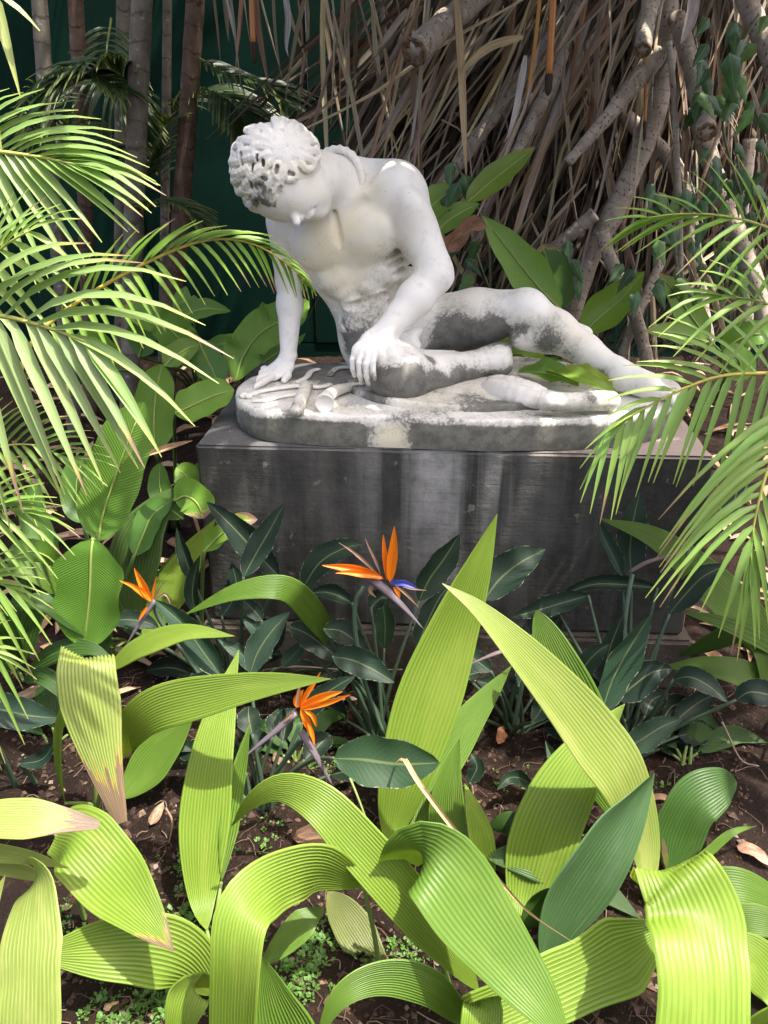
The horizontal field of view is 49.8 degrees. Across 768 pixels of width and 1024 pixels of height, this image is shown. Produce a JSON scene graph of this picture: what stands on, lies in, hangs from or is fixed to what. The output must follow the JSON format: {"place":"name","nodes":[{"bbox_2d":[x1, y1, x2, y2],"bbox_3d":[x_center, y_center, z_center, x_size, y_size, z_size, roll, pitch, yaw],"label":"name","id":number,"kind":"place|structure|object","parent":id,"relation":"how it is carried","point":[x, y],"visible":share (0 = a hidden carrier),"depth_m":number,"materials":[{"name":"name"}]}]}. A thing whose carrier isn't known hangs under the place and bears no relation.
{"place":"outdoors","nodes":[
{"label":"outdoors","id":0,"kind":"place"},
{"bbox_2d":[0,304,767,1023],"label":"ground","id":1,"kind":"structure","parent":0,"point":[754,780],"depth_m":2.38,"materials":[{"name":"soil"}]},
{"bbox_2d":[0,692,56,787],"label":"bird of paradise","id":2,"kind":"object","parent":1,"relation":"on","point":[38,715],"visible":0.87,"depth_m":2.10,"materials":[{"name":"green plant"}]},
{"bbox_2d":[23,686,68,741],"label":"palm grass","id":3,"kind":"object","parent":1,"relation":"on","point":[45,698],"visible":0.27,"depth_m":2.51,"materials":[{"name":"green plant"}]},
{"bbox_2d":[0,798,99,1023],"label":"palm grass","id":4,"kind":"object","parent":1,"relation":"on","point":[31,944],"visible":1,"depth_m":1.48,"materials":[{"name":"green plant"}]},
{"bbox_2d":[0,578,108,697],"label":"palm grass","id":5,"kind":"object","parent":1,"relation":"on","point":[44,675],"visible":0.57,"depth_m":2.38,"materials":[{"name":"green plant"}]},
{"bbox_2d":[0,398,115,769],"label":"feather palm","id":6,"kind":"object","parent":1,"relation":"on","point":[17,592],"visible":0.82,"depth_m":1.93,"materials":[{"name":"green plant"}]},
{"bbox_2d":[2,0,114,417],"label":"palm tree","id":7,"kind":"object","parent":1,"relation":"on","point":[77,40],"visible":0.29,"depth_m":4.38,"materials":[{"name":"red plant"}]},
{"bbox_2d":[11,0,161,437],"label":"palm tree","id":8,"kind":"object","parent":1,"relation":"on","point":[42,39],"visible":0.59,"depth_m":3.99,"materials":[{"name":"green plant"}]},
{"bbox_2d":[5,402,170,656],"bbox_3d":[-0.885,0.163,2.490,0.496,1.014,0.442,0,26,0],"label":"heliconia","id":9,"kind":"object","parent":1,"relation":"on","point":[90,574],"visible":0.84,"depth_m":2.34,"materials":[{"name":"green plant"}]},
{"bbox_2d":[149,440,192,455],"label":"fallen leaf","id":10,"kind":"object","parent":9,"relation":"on","point":[166,447],"visible":0.84,"depth_m":2.49,"materials":[{"name":"brown plant"}]},
{"bbox_2d":[0,488,214,648],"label":"palm grass","id":11,"kind":"object","parent":1,"relation":"on","point":[171,576],"visible":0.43,"depth_m":2.60,"materials":[{"name":"green plant"}]},
{"bbox_2d":[47,804,173,951],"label":"palm grass","id":12,"kind":"object","parent":1,"relation":"on","point":[106,876],"visible":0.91,"depth_m":1.67,"materials":[{"name":"green plant"}]},
{"bbox_2d":[103,1001,118,1010],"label":"fallen leaf","id":13,"kind":"object","parent":1,"relation":"on","point":[107,1006],"visible":1,"depth_m":1.75,"materials":[{"name":"brown plant"}]},
{"bbox_2d":[12,0,222,407],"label":"palm tree","id":14,"kind":"object","parent":1,"relation":"on","point":[137,70],"visible":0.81,"depth_m":3.82,"materials":[{"name":"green plant"}]},
{"bbox_2d":[63,0,189,400],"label":"palm tree","id":15,"kind":"object","parent":1,"relation":"on","point":[164,126],"visible":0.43,"depth_m":4.40,"materials":[{"name":"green plant"}]},
{"bbox_2d":[77,286,229,387],"bbox_3d":[-0.931,-0.732,4.267,0.519,1.095,2.510,-2,26,-4],"label":"heliconia","id":16,"kind":"object","parent":1,"relation":"on","point":[208,360],"visible":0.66,"depth_m":3.23,"materials":[{"name":"green plant"}]},
{"bbox_2d":[61,650,249,1023],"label":"palm grass","id":17,"kind":"object","parent":1,"relation":"on","point":[210,804],"visible":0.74,"depth_m":1.90,"materials":[{"name":"green plant"}]},
{"bbox_2d":[148,802,163,824],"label":"fallen leaf","id":18,"kind":"object","parent":1,"relation":"on","point":[155,816],"visible":1,"depth_m":2.21,"materials":[{"name":"beige plant"}]},
{"bbox_2d":[0,0,316,532],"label":"feather palm","id":19,"kind":"object","parent":1,"relation":"on","point":[92,364],"visible":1,"depth_m":1.47,"materials":[{"name":"green plant"}]},
{"bbox_2d":[165,807,172,842],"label":"stalk","id":20,"kind":"object","parent":1,"relation":"on","point":[168,812],"visible":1,"depth_m":2.13,"materials":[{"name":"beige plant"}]},
{"bbox_2d":[90,0,279,364],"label":"palm tree","id":21,"kind":"object","parent":1,"relation":"on","point":[220,100],"visible":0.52,"depth_m":4.56,"materials":[{"name":"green plant"}]},
{"bbox_2d":[53,624,330,823],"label":"palm grass","id":22,"kind":"object","parent":1,"relation":"on","point":[107,734],"visible":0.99,"depth_m":1.83,"materials":[{"name":"green plant"}]},
{"bbox_2d":[134,364,256,625],"bbox_3d":[-0.764,-0.094,3.027,0.325,1.019,1.379,-13,29,-26],"label":"heliconia","id":23,"kind":"object","parent":1,"relation":"on","point":[193,495],"visible":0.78,"depth_m":2.66,"materials":[{"name":"green plant"}]},
{"bbox_2d":[117,502,342,679],"bbox_3d":[-0.421,0.327,2.481,0.752,0.734,0.348,0,26,0],"label":"bird of paradise","id":24,"kind":"object","parent":1,"relation":"on","point":[251,545],"visible":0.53,"depth_m":2.46,"materials":[{"name":"green plant"}]},
{"bbox_2d":[160,0,318,399],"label":"palm tree","id":25,"kind":"object","parent":1,"relation":"on","point":[192,59],"visible":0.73,"depth_m":4.24,"materials":[{"name":"brown plant"}]},
{"bbox_2d":[186,575,339,648],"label":"palm grass","id":26,"kind":"object","parent":1,"relation":"on","point":[301,600],"visible":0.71,"depth_m":2.30,"materials":[{"name":"green plant"}]},
{"bbox_2d":[223,298,308,383],"bbox_3d":[-0.615,-0.763,4.306,0.340,1.117,2.386,-4,26,-8],"label":"heliconia","id":27,"kind":"object","parent":1,"relation":"on","point":[253,336],"visible":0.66,"depth_m":3.15,"materials":[{"name":"green plant"}]},
{"bbox_2d":[273,753,282,764],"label":"fallen leaf","id":28,"kind":"object","parent":1,"relation":"on","point":[279,760],"visible":0.58,"depth_m":2.41,"materials":[{"name":"beige plant"}]},
{"bbox_2d":[239,710,348,762],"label":"palm grass","id":29,"kind":"object","parent":1,"relation":"on","point":[326,719],"visible":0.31,"depth_m":2.45,"materials":[{"name":"green plant"}]},
{"bbox_2d":[155,600,439,811],"bbox_3d":[-0.221,0.575,2.135,0.837,0.586,0.361,17,30,31],"label":"bird of paradise","id":30,"kind":"object","parent":1,"relation":"on","point":[370,760],"visible":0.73,"depth_m":2.17,"materials":[{"name":"green plant"}]},
{"bbox_2d":[395,758,574,943],"bbox_3d":[0.173,0.667,1.698,0.064,0.168,0.525,-20,32,-35],"label":"dry blade","id":31,"kind":"object","parent":30,"relation":"on","point":[433,802],"visible":0.8,"depth_m":1.71,"materials":[{"name":"beige plant"}]},
{"bbox_2d":[209,843,386,1023],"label":"palm grass","id":32,"kind":"object","parent":1,"relation":"on","point":[247,984],"visible":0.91,"depth_m":1.53,"materials":[{"name":"green plant"}]},
{"bbox_2d":[293,824,325,843],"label":"fallen leaf","id":33,"kind":"object","parent":1,"relation":"on","point":[306,834],"visible":0.48,"depth_m":2.15,"materials":[{"name":"brown plant"}]},
{"bbox_2d":[261,666,402,671],"bbox_3d":[-0.188,0.511,2.687,0.497,0.028,0.007,0,26,0],"label":"stalk","id":34,"kind":"object","parent":1,"relation":"on","point":[308,667],"visible":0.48,"depth_m":2.68,"materials":[{"name":"green plant"}]},
{"bbox_2d":[337,696,356,700],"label":"fallen leaf","id":35,"kind":"object","parent":1,"relation":"on","point":[352,698],"visible":0.34,"depth_m":2.67,"materials":[{"name":"beige plant"}]},
{"bbox_2d":[349,778,365,815],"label":"stalk","id":36,"kind":"object","parent":1,"relation":"on","point":[355,791],"visible":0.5,"depth_m":2.12,"materials":[{"name":"green plant"}]},
{"bbox_2d":[58,760,679,1023],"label":"weeds","id":37,"kind":"object","parent":1,"relation":"on","point":[190,916],"visible":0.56,"depth_m":1.84,"materials":[{"name":"green plant"}]},
{"bbox_2d":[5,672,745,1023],"bbox_3d":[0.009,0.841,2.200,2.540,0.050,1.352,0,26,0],"label":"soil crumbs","id":38,"kind":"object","parent":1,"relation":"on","point":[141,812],"visible":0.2,"depth_m":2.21,"materials":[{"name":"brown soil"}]},
{"bbox_2d":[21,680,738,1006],"bbox_3d":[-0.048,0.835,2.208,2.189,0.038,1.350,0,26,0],"label":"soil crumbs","id":39,"kind":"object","parent":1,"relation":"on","point":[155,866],"visible":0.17,"depth_m":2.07,"materials":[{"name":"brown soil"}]},
{"bbox_2d":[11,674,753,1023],"bbox_3d":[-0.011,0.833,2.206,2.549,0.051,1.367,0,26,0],"label":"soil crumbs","id":40,"kind":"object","parent":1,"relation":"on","point":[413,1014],"visible":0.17,"depth_m":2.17,"materials":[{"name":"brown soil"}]},
{"bbox_2d":[0,0,767,356],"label":"boundary wall","id":41,"kind":"structure","parent":1,"relation":"on","point":[212,186],"depth_m":5.85,"materials":[{"name":"green paint"}]},
{"bbox_2d":[0,358,767,698],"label":"leaf litter","id":42,"kind":"object","parent":1,"relation":"on","point":[28,692],"visible":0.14,"depth_m":3.69,"materials":[{"name":"brown plant"}]},
{"bbox_2d":[231,773,566,1023],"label":"palm grass","id":43,"kind":"object","parent":1,"relation":"on","point":[450,908],"visible":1,"depth_m":1.57,"materials":[{"name":"green plant"}]},
{"bbox_2d":[288,526,544,736],"bbox_3d":[0.096,0.338,2.412,0.763,0.771,0.354,0,26,0],"label":"bird of paradise","id":44,"kind":"object","parent":1,"relation":"on","point":[364,664],"visible":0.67,"depth_m":2.44,"materials":[{"name":"green plant"}]},
{"bbox_2d":[378,514,511,870],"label":"palm grass","id":45,"kind":"object","parent":1,"relation":"on","point":[429,713],"visible":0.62,"depth_m":2.06,"materials":[{"name":"green plant"}]},
{"bbox_2d":[196,363,712,687],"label":"stone plinth","id":46,"kind":"structure","parent":1,"relation":"on","point":[427,503],"depth_m":2.57,"materials":[{"name":"dark grey stone"}]},
{"bbox_2d":[228,115,680,450],"bbox_3d":[0.251,-0.746,2.603,1.479,0.903,0.734,0,26,0],"label":"marble statue","id":47,"kind":"object","parent":46,"relation":"on","point":[430,363],"visible":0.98,"depth_m":2.53,"materials":[{"name":"white stone"}]},
{"bbox_2d":[518,358,578,386],"bbox_3d":[0.520,-0.451,2.628,0.224,0.065,0.087,14,29,27],"label":"fallen leaf","id":48,"kind":"object","parent":47,"relation":"on","point":[540,367],"visible":0.93,"depth_m":2.64,"materials":[{"name":"green plant"}]},
{"bbox_2d":[547,364,616,392],"bbox_3d":[0.585,-0.411,2.556,0.274,0.084,0.111,23,34,39],"label":"fallen leaf","id":49,"kind":"object","parent":47,"relation":"on","point":[578,373],"visible":0.8,"depth_m":2.51,"materials":[{"name":"green plant"}]},
{"bbox_2d":[577,363,611,384],"bbox_3d":[0.638,-0.425,2.574,0.055,0.055,0.197,-13,29,-25],"label":"fallen leaf","id":50,"kind":"object","parent":47,"relation":"on","point":[590,368],"visible":0.34,"depth_m":2.56,"materials":[{"name":"green plant"}]},
{"bbox_2d":[428,146,535,263],"bbox_3d":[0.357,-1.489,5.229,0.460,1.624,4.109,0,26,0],"label":"heliconia","id":51,"kind":"object","parent":1,"relation":"on","point":[490,179],"visible":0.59,"depth_m":3.20,"materials":[{"name":"green plant"}]},
{"bbox_2d":[445,214,486,251],"bbox_3d":[0.305,-1.045,3.116,0.155,0.143,0.051,11,28,21],"label":"fallen leaf","id":52,"kind":"object","parent":51,"relation":"on","point":[457,238],"visible":0.94,"depth_m":3.13,"materials":[{"name":"brown plant"}]},
{"bbox_2d":[207,0,767,369],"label":"screw pine","id":53,"kind":"object","parent":1,"relation":"on","point":[590,100],"visible":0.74,"depth_m":3.54,"materials":[{"name":"brown plant"}]},
{"bbox_2d":[440,162,583,301],"bbox_3d":[0.508,-1.103,3.282,0.589,0.524,0.179,0,26,0],"label":"climbing shrub","id":54,"kind":"object","parent":53,"relation":"attached to","point":[454,191],"visible":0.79,"depth_m":3.32,"materials":[{"name":"green plant"}]},
{"bbox_2d":[608,188,756,318],"bbox_3d":[1.114,-0.935,3.085,0.572,0.517,0.211,0,26,0],"label":"climbing shrub","id":55,"kind":"object","parent":53,"relation":"attached to","point":[669,240],"visible":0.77,"depth_m":3.07,"materials":[{"name":"green plant"}]},
{"bbox_2d":[641,140,767,240],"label":"climbing shrub","id":56,"kind":"object","parent":53,"relation":"attached to","point":[717,185],"visible":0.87,"depth_m":3.02,"materials":[{"name":"green plant"}]},
{"bbox_2d":[681,13,767,194],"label":"climbing shrub","id":57,"kind":"object","parent":53,"relation":"attached to","point":[725,104],"visible":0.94,"depth_m":2.82,"materials":[{"name":"green plant"}]},
{"bbox_2d":[496,726,507,743],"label":"fallen leaf","id":58,"kind":"object","parent":1,"relation":"on","point":[501,736],"visible":1,"depth_m":2.49,"materials":[{"name":"brown plant"}]},
{"bbox_2d":[468,625,548,734],"bbox_3d":[0.406,0.493,2.405,0.609,0.501,0.317,0,26,0],"label":"bird of paradise","id":59,"kind":"object","parent":1,"relation":"on","point":[481,663],"visible":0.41,"depth_m":2.44,"materials":[{"name":"green plant"}]},
{"bbox_2d":[482,216,574,308],"bbox_3d":[1.051,-1.161,4.830,0.370,1.380,3.260,8,27,16],"label":"heliconia","id":60,"kind":"object","parent":1,"relation":"on","point":[544,269],"visible":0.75,"depth_m":3.27,"materials":[{"name":"green plant"}]},
{"bbox_2d":[442,583,659,953],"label":"palm grass","id":61,"kind":"object","parent":1,"relation":"on","point":[559,878],"visible":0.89,"depth_m":1.85,"materials":[{"name":"green plant"}]},
{"bbox_2d":[499,271,644,362],"bbox_3d":[1.158,-0.901,4.520,0.529,1.181,3.250,9,27,18],"label":"heliconia","id":62,"kind":"object","parent":1,"relation":"on","point":[606,308],"visible":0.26,"depth_m":3.28,"materials":[{"name":"green plant"}]},
{"bbox_2d":[462,850,767,1023],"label":"palm grass","id":63,"kind":"object","parent":1,"relation":"on","point":[697,936],"visible":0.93,"depth_m":1.58,"materials":[{"name":"green plant"}]},
{"bbox_2d":[467,481,767,792],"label":"bird of paradise","id":64,"kind":"object","parent":1,"relation":"on","point":[628,677],"visible":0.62,"depth_m":2.31,"materials":[{"name":"green plant"}]},
{"bbox_2d":[654,793,666,799],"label":"fallen leaf","id":65,"kind":"object","parent":1,"relation":"on","point":[660,796],"visible":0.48,"depth_m":2.29,"materials":[{"name":"brown plant"}]},
{"bbox_2d":[580,151,767,659],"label":"feather palm","id":66,"kind":"object","parent":1,"relation":"on","point":[745,473],"visible":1,"depth_m":2.06,"materials":[{"name":"green plant"}]},
{"bbox_2d":[601,519,767,685],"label":"palm grass","id":67,"kind":"object","parent":1,"relation":"on","point":[735,671],"visible":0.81,"depth_m":2.37,"materials":[{"name":"green plant"}]},
{"bbox_2d":[631,714,767,765],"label":"palm grass","id":68,"kind":"object","parent":1,"relation":"on","point":[700,732],"visible":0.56,"depth_m":2.46,"materials":[{"name":"green plant"}]},
{"bbox_2d":[644,272,767,388],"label":"heliconia","id":69,"kind":"object","parent":1,"relation":"on","point":[733,337],"visible":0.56,"depth_m":3.12,"materials":[{"name":"green plant"}]},
{"bbox_2d":[657,767,755,868],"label":"palm grass","id":70,"kind":"object","parent":1,"relation":"on","point":[696,804],"visible":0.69,"depth_m":2.07,"materials":[{"name":"green plant"}]},
{"bbox_2d":[721,721,758,766],"bbox_3d":[0.980,0.640,2.281,0.118,0.122,0.009,12,28,23],"label":"stalk","id":71,"kind":"object","parent":1,"relation":"on","point":[727,733],"visible":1,"depth_m":2.29,"materials":[{"name":"brown plant"}]},
{"bbox_2d":[737,841,767,864],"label":"fallen leaf","id":72,"kind":"object","parent":1,"relation":"on","point":[758,853],"visible":1,"depth_m":2.11,"materials":[{"name":"beige plant"}]},
{"bbox_2d":[6,672,767,1023],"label":"rootlets","id":73,"kind":"object","parent":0,"point":[362,892],"visible":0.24,"depth_m":2.01,"materials":[{"name":"brown plant"}]},
{"bbox_2d":[10,668,765,1023],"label":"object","id":74,"kind":"object","parent":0,"point":[362,894],"visible":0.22,"depth_m":2.11,"materials":[{"name":"plant"}]}
]}

